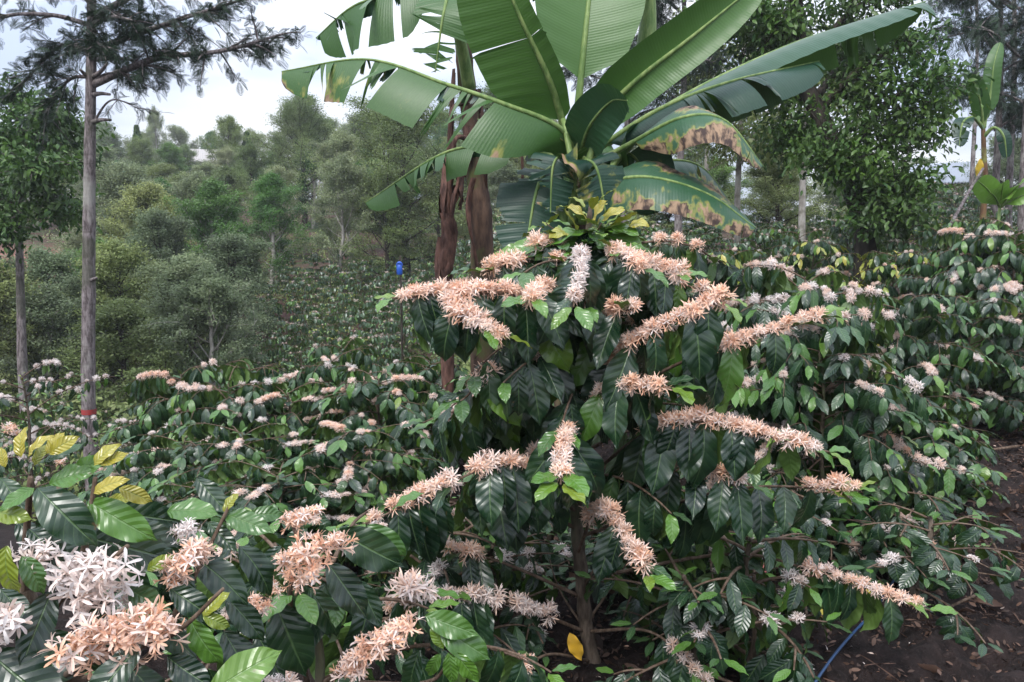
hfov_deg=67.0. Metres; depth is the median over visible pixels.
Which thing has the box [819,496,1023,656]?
coffee seedling
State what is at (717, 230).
coffee bush
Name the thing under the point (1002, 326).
coffee bush
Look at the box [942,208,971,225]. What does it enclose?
coffee bush
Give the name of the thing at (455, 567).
coffee seedling
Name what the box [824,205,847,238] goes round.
coffee bush
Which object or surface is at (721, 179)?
valley tree
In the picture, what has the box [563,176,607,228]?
valley tree
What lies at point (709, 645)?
coffee seedling
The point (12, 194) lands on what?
valley tree
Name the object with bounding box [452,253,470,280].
coffee bush
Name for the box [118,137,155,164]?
valley tree
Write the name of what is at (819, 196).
valley tree
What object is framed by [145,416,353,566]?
coffee bush
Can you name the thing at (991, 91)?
banana plant
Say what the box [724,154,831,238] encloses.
valley tree
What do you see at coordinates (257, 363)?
coffee bush
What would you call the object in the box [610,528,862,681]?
coffee seedling
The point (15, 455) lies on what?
coffee bush
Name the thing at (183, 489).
coffee bush
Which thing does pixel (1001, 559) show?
stick
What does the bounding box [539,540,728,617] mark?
coffee seedling
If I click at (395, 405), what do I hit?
coffee bush
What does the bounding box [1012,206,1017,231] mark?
coffee bush
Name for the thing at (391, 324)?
coffee bush
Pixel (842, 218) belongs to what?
coffee bush
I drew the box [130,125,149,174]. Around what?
cypress tree
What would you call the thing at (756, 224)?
coffee bush
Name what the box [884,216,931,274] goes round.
coffee bush
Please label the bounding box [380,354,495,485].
coffee bush
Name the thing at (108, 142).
valley tree
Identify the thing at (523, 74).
banana plant
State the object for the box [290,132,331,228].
valley tree
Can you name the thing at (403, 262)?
coffee bush
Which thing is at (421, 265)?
coffee bush
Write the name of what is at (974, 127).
slim tree
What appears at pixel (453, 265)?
coffee bush
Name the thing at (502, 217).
coffee bush
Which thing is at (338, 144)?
valley tree
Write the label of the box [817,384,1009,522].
coffee bush
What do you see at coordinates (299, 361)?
coffee bush
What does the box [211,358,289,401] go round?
coffee bush
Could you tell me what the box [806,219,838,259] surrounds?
coffee bush
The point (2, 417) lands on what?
coffee bush
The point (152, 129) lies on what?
valley tree
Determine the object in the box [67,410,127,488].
coffee bush
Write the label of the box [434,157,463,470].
banana plant
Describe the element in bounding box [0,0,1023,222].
sky
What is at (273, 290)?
coffee bush
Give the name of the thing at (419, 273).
coffee bush
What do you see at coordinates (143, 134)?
valley tree
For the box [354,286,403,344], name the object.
coffee bush
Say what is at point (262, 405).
coffee bush
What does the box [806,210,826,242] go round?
coffee bush
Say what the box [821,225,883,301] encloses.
coffee bush
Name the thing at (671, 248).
coffee bush
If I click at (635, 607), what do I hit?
coffee seedling
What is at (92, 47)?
shade tree
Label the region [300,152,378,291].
valley tree
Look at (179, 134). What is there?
valley tree
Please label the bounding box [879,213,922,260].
coffee bush
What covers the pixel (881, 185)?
valley tree
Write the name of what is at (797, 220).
coffee bush
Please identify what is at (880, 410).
coffee bush
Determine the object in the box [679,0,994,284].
broadleaf tree
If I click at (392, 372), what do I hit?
coffee bush
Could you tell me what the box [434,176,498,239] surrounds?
valley tree
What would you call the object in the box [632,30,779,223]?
slim tree
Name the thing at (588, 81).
slim tree
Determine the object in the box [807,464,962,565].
coffee seedling
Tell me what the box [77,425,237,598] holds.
coffee bush
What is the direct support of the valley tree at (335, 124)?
on the ground
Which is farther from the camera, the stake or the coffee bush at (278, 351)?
the coffee bush at (278, 351)
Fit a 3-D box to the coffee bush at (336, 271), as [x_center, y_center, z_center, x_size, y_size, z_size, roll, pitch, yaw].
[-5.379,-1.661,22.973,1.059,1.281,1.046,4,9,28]
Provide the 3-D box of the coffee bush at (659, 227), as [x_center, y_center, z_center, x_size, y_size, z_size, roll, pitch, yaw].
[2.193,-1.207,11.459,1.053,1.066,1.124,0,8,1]
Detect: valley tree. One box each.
[0,183,43,217]
[0,242,108,394]
[0,258,77,446]
[0,280,137,443]
[0,293,33,413]
[25,142,82,231]
[35,296,223,444]
[42,218,127,299]
[52,237,191,405]
[62,237,157,358]
[65,156,122,234]
[67,144,138,221]
[80,180,204,287]
[81,159,174,280]
[83,126,127,161]
[96,121,132,159]
[105,204,217,359]
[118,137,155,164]
[119,135,161,179]
[129,249,269,400]
[130,129,161,155]
[132,261,271,387]
[137,162,190,219]
[142,141,189,184]
[143,177,188,238]
[144,105,168,177]
[153,176,265,303]
[160,124,201,172]
[166,170,238,252]
[171,142,200,200]
[175,161,241,220]
[178,229,298,361]
[196,130,220,149]
[196,164,277,239]
[199,113,264,203]
[207,144,245,185]
[229,141,278,221]
[239,92,337,228]
[239,127,268,178]
[239,170,315,290]
[242,163,311,252]
[258,153,287,174]
[268,115,300,199]
[276,81,470,285]
[281,121,331,197]
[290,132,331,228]
[298,136,332,211]
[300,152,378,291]
[306,125,375,257]
[307,116,350,189]
[338,169,436,288]
[339,121,378,158]
[341,111,381,194]
[346,147,385,215]
[375,163,430,246]
[383,122,434,170]
[390,145,435,222]
[399,172,470,278]
[423,112,456,169]
[429,123,461,153]
[432,132,464,188]
[434,81,525,215]
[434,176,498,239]
[454,112,463,141]
[466,160,527,223]
[492,202,503,226]
[495,155,537,201]
[517,156,543,178]
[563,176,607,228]
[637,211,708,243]
[672,143,732,170]
[697,158,754,226]
[698,166,744,211]
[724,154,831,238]
[732,163,829,239]
[743,170,806,220]
[809,182,835,213]
[811,161,878,228]
[813,136,874,219]
[832,165,952,248]
[898,155,936,171]
[937,159,981,218]
[956,132,1020,222]
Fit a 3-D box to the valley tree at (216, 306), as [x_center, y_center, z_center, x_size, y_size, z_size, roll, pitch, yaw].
[-5.283,0.394,13.885,2.259,3.623,2.433,-1,8,-8]
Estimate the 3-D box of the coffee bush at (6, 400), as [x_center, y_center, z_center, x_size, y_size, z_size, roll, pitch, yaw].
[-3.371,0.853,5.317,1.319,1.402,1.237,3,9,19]
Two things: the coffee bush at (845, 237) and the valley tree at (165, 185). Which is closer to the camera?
the coffee bush at (845, 237)
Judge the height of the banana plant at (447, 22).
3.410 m
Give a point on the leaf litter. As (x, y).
(929, 667)
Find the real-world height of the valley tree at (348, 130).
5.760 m
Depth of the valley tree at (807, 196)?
23.58 m
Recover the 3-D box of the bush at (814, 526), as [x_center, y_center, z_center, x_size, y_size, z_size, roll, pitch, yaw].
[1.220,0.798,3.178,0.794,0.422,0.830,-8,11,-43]
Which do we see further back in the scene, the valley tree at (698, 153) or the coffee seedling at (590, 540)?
the valley tree at (698, 153)
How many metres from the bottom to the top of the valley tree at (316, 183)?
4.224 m
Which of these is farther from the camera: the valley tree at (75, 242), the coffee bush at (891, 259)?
the valley tree at (75, 242)
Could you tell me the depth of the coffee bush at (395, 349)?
15.01 m
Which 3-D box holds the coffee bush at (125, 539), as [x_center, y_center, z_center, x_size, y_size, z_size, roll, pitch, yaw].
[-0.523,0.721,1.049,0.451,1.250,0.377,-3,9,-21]
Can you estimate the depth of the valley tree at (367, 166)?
34.28 m
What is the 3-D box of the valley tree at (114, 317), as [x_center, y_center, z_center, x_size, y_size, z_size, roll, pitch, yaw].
[-6.940,0.709,13.747,3.374,3.041,3.154,1,8,9]
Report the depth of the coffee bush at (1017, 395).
5.27 m
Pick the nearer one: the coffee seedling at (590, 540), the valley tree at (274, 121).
the coffee seedling at (590, 540)
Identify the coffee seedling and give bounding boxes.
[326,505,572,674]
[367,495,565,611]
[373,525,591,666]
[515,521,608,589]
[534,503,626,568]
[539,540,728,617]
[571,486,774,627]
[574,544,852,681]
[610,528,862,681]
[625,533,827,664]
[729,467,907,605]
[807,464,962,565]
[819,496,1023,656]
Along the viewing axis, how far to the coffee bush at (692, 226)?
16.25 m
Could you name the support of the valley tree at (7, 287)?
on the ground
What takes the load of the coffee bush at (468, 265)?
on the ground
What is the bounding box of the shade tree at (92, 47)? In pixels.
[0,0,316,506]
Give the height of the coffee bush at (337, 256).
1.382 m
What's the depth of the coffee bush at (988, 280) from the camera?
6.05 m
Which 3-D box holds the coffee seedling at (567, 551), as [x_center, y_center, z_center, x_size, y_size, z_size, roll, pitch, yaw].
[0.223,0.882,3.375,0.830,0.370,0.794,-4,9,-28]
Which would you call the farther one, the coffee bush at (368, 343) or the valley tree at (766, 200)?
the valley tree at (766, 200)
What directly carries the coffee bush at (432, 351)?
on the ground
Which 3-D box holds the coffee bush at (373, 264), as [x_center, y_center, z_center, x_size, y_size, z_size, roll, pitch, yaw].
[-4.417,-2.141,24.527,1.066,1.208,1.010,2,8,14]
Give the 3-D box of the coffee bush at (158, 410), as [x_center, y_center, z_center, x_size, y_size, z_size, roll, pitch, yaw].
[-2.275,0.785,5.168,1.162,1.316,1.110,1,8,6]
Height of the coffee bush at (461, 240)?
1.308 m
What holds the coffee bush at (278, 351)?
on the ground
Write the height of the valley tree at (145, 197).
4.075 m
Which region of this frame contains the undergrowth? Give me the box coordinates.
[0,207,654,524]
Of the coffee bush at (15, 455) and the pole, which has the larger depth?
the coffee bush at (15, 455)
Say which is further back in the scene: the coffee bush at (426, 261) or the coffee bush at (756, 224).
the coffee bush at (426, 261)
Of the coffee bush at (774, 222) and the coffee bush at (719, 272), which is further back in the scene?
the coffee bush at (774, 222)
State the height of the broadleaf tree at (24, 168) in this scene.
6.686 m
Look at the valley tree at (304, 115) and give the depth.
34.51 m
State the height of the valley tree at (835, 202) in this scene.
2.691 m
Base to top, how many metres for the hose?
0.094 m
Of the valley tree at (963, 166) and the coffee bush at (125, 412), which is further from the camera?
the valley tree at (963, 166)
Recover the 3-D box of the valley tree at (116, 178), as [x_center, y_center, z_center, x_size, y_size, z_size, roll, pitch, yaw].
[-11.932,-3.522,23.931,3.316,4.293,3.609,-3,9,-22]
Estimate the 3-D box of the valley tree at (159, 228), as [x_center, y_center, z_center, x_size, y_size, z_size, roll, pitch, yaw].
[-8.223,-1.163,18.417,2.634,4.136,2.866,1,8,7]
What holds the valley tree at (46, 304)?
on the ground
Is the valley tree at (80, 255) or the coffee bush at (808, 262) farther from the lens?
the valley tree at (80, 255)
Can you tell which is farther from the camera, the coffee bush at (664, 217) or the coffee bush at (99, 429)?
the coffee bush at (664, 217)
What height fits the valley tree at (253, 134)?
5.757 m
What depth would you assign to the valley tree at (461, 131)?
60.18 m
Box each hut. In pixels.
[190,149,216,166]
[909,162,969,215]
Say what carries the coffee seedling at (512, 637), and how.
on the ground
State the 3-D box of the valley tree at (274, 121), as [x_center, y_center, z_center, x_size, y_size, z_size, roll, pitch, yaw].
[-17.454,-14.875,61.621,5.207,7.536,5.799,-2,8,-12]
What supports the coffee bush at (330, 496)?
on the ground
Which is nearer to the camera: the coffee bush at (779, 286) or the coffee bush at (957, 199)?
the coffee bush at (779, 286)
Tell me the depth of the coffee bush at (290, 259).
24.51 m
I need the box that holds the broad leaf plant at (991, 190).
[972,175,1023,221]
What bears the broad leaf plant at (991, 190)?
on the ground
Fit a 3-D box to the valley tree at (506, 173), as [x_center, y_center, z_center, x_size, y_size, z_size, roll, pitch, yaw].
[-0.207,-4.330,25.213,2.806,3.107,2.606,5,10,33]
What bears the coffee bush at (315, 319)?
on the ground
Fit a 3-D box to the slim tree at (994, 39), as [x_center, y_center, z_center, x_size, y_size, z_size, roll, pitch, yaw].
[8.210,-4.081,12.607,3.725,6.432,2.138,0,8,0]
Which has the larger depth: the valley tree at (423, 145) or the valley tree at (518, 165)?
the valley tree at (423, 145)
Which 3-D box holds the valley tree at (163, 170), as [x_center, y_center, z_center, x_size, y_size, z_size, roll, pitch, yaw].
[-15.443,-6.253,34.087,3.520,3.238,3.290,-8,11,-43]
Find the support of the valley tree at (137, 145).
on the ground
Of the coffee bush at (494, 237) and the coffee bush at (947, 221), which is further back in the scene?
the coffee bush at (494, 237)
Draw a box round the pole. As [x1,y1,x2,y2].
[910,168,983,293]
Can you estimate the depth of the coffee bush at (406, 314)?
17.36 m
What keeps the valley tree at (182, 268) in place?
on the ground
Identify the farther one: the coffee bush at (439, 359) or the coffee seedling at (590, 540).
the coffee bush at (439, 359)
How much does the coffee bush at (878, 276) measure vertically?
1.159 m
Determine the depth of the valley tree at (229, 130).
41.47 m
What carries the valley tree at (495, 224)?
on the ground
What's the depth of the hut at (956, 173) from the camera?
25.86 m
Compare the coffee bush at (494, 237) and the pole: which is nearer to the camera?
the pole
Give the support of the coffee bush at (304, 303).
on the ground
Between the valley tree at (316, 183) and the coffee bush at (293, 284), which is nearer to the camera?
the coffee bush at (293, 284)
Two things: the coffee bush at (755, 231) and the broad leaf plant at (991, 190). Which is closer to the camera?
the broad leaf plant at (991, 190)
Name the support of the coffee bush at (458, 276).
on the ground
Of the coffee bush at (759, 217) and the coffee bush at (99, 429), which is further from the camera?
the coffee bush at (759, 217)
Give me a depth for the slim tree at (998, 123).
13.44 m
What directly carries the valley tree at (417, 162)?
on the ground
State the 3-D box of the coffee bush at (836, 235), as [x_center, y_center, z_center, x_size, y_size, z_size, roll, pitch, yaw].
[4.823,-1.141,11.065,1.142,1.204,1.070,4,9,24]
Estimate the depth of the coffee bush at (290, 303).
18.67 m
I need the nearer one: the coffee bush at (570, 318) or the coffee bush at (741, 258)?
the coffee bush at (570, 318)
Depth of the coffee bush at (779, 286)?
3.44 m
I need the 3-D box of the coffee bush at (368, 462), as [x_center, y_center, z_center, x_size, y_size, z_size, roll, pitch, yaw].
[-0.778,0.718,3.486,1.037,0.761,1.086,-5,9,-29]
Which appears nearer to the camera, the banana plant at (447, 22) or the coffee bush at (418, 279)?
the banana plant at (447, 22)
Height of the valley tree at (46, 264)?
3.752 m
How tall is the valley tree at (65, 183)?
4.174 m
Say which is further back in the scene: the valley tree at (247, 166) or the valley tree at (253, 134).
the valley tree at (253, 134)
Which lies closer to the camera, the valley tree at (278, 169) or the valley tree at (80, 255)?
the valley tree at (80, 255)
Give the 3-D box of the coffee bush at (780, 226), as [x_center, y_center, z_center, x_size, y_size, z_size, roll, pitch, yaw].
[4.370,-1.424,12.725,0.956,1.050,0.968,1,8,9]
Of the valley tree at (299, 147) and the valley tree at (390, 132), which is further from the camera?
the valley tree at (299, 147)
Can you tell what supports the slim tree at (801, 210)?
on the ground
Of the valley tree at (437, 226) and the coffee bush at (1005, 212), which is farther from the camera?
the valley tree at (437, 226)
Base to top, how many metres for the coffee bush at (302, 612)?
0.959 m
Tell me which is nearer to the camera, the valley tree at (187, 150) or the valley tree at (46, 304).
the valley tree at (46, 304)
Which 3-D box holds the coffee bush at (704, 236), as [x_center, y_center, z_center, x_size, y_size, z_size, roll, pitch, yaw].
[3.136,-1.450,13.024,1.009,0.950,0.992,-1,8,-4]
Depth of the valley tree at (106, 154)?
33.38 m
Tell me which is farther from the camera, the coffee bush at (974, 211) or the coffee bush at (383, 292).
the coffee bush at (383, 292)
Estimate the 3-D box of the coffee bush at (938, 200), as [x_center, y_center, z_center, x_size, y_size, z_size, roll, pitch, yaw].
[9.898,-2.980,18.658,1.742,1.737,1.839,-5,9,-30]
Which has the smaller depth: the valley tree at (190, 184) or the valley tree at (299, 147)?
the valley tree at (190, 184)
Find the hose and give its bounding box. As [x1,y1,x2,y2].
[814,579,893,681]
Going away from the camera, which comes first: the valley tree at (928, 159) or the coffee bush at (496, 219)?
the coffee bush at (496, 219)
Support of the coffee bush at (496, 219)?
on the ground
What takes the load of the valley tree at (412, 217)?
on the ground
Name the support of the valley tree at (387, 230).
on the ground
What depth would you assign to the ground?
2.86 m
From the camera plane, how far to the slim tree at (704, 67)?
12.37 m
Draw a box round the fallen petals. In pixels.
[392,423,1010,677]
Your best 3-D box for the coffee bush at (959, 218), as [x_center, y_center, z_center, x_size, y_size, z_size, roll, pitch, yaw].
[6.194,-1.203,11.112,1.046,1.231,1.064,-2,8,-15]
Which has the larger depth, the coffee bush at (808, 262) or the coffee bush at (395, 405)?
the coffee bush at (808, 262)
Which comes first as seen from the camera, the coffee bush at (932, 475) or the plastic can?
the coffee bush at (932, 475)
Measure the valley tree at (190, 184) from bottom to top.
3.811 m
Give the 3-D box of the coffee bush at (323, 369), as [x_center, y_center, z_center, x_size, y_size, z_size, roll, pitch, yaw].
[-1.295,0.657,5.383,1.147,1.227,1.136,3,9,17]
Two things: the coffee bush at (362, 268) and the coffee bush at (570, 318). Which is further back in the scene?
the coffee bush at (362, 268)
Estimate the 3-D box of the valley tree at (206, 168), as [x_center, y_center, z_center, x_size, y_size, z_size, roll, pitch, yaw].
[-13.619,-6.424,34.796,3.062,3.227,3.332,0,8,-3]
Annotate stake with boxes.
[399,256,403,359]
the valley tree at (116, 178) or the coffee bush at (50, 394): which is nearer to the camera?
the coffee bush at (50, 394)
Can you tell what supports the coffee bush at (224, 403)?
on the ground
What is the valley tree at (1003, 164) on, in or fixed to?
on the ground
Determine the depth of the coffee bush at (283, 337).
17.44 m
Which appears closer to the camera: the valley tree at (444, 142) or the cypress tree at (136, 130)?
the valley tree at (444, 142)
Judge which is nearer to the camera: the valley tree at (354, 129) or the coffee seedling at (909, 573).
the coffee seedling at (909, 573)
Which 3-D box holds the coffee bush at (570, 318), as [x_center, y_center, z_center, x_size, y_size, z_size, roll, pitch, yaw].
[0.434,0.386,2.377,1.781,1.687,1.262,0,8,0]
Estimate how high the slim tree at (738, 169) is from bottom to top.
4.948 m
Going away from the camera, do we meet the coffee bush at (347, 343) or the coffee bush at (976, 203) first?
the coffee bush at (347, 343)
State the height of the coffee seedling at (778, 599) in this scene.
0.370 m
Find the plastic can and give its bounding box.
[396,261,402,274]
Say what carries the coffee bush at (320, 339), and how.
on the ground
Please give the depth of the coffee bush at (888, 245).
16.41 m
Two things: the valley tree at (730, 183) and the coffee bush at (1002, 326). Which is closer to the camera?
the coffee bush at (1002, 326)
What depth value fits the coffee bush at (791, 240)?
8.51 m
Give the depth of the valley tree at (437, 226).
24.96 m
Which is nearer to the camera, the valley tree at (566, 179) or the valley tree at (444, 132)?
the valley tree at (566, 179)
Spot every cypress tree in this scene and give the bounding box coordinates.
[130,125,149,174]
[241,131,259,208]
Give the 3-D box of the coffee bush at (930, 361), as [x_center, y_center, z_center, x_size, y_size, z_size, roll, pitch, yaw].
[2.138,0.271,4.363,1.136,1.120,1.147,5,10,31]
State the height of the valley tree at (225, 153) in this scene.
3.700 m
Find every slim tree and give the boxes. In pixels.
[561,0,699,224]
[604,0,778,258]
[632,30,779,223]
[663,7,802,250]
[719,0,897,275]
[911,0,1023,216]
[916,0,1023,216]
[939,0,1023,233]
[940,0,1023,232]
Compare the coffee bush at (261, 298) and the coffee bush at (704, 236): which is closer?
the coffee bush at (704, 236)
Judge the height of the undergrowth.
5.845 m
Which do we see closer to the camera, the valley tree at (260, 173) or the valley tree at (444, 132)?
the valley tree at (260, 173)
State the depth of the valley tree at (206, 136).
61.84 m
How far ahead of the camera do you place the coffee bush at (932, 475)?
3.33 m
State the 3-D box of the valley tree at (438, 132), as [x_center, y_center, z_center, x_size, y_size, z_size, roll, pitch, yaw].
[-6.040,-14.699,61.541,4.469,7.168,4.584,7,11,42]
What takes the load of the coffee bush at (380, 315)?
on the ground
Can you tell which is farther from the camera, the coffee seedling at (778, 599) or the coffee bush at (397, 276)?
the coffee bush at (397, 276)
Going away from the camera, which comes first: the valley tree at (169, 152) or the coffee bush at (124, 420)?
the coffee bush at (124, 420)
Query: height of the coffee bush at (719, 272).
1.336 m
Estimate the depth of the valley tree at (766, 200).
30.65 m
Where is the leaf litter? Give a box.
[358,374,1023,681]
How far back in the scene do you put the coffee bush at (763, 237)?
9.94 m
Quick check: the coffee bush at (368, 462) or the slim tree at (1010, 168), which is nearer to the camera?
the coffee bush at (368, 462)
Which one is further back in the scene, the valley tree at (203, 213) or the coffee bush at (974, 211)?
the valley tree at (203, 213)
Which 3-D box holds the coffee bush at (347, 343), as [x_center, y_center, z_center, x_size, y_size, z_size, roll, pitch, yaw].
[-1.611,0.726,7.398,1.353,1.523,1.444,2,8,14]
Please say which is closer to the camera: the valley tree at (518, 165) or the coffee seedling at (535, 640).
the coffee seedling at (535, 640)
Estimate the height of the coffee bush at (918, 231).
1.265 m
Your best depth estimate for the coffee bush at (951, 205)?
19.50 m
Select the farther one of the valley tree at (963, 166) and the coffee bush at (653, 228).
the valley tree at (963, 166)
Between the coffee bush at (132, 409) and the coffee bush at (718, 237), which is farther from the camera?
the coffee bush at (718, 237)
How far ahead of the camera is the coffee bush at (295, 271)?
22.91 m
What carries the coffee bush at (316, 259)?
on the ground
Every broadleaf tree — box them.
[0,71,125,485]
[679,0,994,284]
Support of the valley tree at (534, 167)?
on the ground
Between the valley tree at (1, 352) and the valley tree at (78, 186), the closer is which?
the valley tree at (1, 352)
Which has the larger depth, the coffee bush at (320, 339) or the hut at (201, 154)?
the hut at (201, 154)
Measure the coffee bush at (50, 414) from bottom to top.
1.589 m
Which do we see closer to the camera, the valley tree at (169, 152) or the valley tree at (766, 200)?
the valley tree at (766, 200)
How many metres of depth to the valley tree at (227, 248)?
18.06 m
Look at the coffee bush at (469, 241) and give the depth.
21.22 m
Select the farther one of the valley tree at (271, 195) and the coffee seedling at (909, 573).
the valley tree at (271, 195)
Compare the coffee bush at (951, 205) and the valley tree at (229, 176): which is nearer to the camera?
the coffee bush at (951, 205)
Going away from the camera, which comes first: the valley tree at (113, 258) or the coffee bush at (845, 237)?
the coffee bush at (845, 237)
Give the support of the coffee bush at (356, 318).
on the ground
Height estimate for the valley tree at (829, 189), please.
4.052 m
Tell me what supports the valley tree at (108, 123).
on the ground
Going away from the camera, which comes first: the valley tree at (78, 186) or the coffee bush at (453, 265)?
the coffee bush at (453, 265)
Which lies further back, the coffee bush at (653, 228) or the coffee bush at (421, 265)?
the coffee bush at (421, 265)
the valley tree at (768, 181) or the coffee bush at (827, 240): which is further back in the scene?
the valley tree at (768, 181)
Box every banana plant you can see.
[281,0,937,449]
[316,0,534,464]
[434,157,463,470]
[951,42,1011,220]
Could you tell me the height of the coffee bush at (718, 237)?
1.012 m
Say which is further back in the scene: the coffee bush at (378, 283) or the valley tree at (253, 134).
the valley tree at (253, 134)
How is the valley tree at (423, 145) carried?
on the ground
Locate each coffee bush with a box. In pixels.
[0,358,119,523]
[0,382,38,446]
[0,398,102,495]
[0,417,45,482]
[0,421,283,681]
[38,385,113,461]
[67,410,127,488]
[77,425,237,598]
[82,358,235,528]
[84,503,577,681]
[87,463,319,653]
[88,417,134,488]
[102,404,142,449]
[115,403,142,421]
[125,364,310,494]
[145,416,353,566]
[169,458,411,643]
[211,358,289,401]
[219,377,356,515]
[233,337,298,372]
[234,356,267,373]
[239,420,449,596]
[249,282,284,319]
[253,294,282,340]
[257,321,312,376]
[260,299,312,365]
[268,250,301,290]
[272,346,387,448]
[275,264,309,302]
[278,346,316,372]
[284,276,324,323]
[284,298,320,340]
[287,333,391,385]
[296,305,350,358]
[299,367,458,523]
[300,324,342,366]
[302,253,329,288]
[313,264,347,302]
[317,290,361,338]
[323,272,364,320]
[325,248,359,287]
[326,300,388,358]
[336,190,959,681]
[336,258,377,303]
[336,336,388,377]
[350,330,386,374]
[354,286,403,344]
[355,272,408,321]
[356,255,384,290]
[365,306,411,358]
[365,312,421,374]
[375,342,412,379]
[377,265,414,302]
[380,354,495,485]
[381,307,432,359]
[382,249,414,285]
[382,356,410,425]
[396,276,433,332]
[398,270,433,311]
[410,252,434,285]
[410,262,434,297]
[426,296,454,367]
[430,253,470,283]
[435,353,469,366]
[439,273,468,281]
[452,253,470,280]
[454,239,467,266]
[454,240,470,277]
[462,222,498,256]
[464,249,498,268]
[492,210,506,228]
[493,221,524,249]
[494,214,518,243]
[635,227,675,259]
[640,226,672,249]
[642,224,687,257]
[650,214,673,232]
[663,251,816,478]
[672,218,722,256]
[683,225,735,253]
[683,227,725,252]
[692,247,762,310]
[696,223,728,248]
[704,255,967,552]
[725,227,788,267]
[728,346,951,592]
[740,225,794,264]
[743,212,773,239]
[743,221,796,261]
[749,221,780,250]
[750,222,806,261]
[759,228,841,272]
[761,400,998,587]
[777,239,864,292]
[783,207,815,237]
[799,285,904,381]
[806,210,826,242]
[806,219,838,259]
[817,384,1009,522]
[820,294,1011,468]
[821,220,852,271]
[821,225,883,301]
[823,220,880,280]
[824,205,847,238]
[827,216,851,269]
[851,249,961,367]
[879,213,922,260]
[880,234,902,256]
[881,219,968,296]
[882,181,954,252]
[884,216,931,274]
[886,220,1023,338]
[908,181,964,242]
[911,214,975,262]
[911,215,978,255]
[919,296,1023,438]
[924,217,1023,328]
[928,184,990,216]
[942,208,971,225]
[945,190,1004,220]
[950,333,1023,423]
[961,208,1010,237]
[971,208,1014,232]
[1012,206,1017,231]
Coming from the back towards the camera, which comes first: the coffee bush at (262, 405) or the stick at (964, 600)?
the coffee bush at (262, 405)
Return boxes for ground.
[0,199,1023,681]
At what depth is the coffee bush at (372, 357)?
16.16 m
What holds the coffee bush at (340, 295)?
on the ground
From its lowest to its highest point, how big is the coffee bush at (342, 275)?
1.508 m
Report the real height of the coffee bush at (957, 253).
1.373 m
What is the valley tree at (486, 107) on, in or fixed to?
on the ground
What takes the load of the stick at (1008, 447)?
on the ground
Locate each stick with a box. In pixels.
[951,594,976,606]
[991,538,1009,572]
[993,445,1019,449]
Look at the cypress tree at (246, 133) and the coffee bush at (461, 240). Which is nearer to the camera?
the coffee bush at (461, 240)
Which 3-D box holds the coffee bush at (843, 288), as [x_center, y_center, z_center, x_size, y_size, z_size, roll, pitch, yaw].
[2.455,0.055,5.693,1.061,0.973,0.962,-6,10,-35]

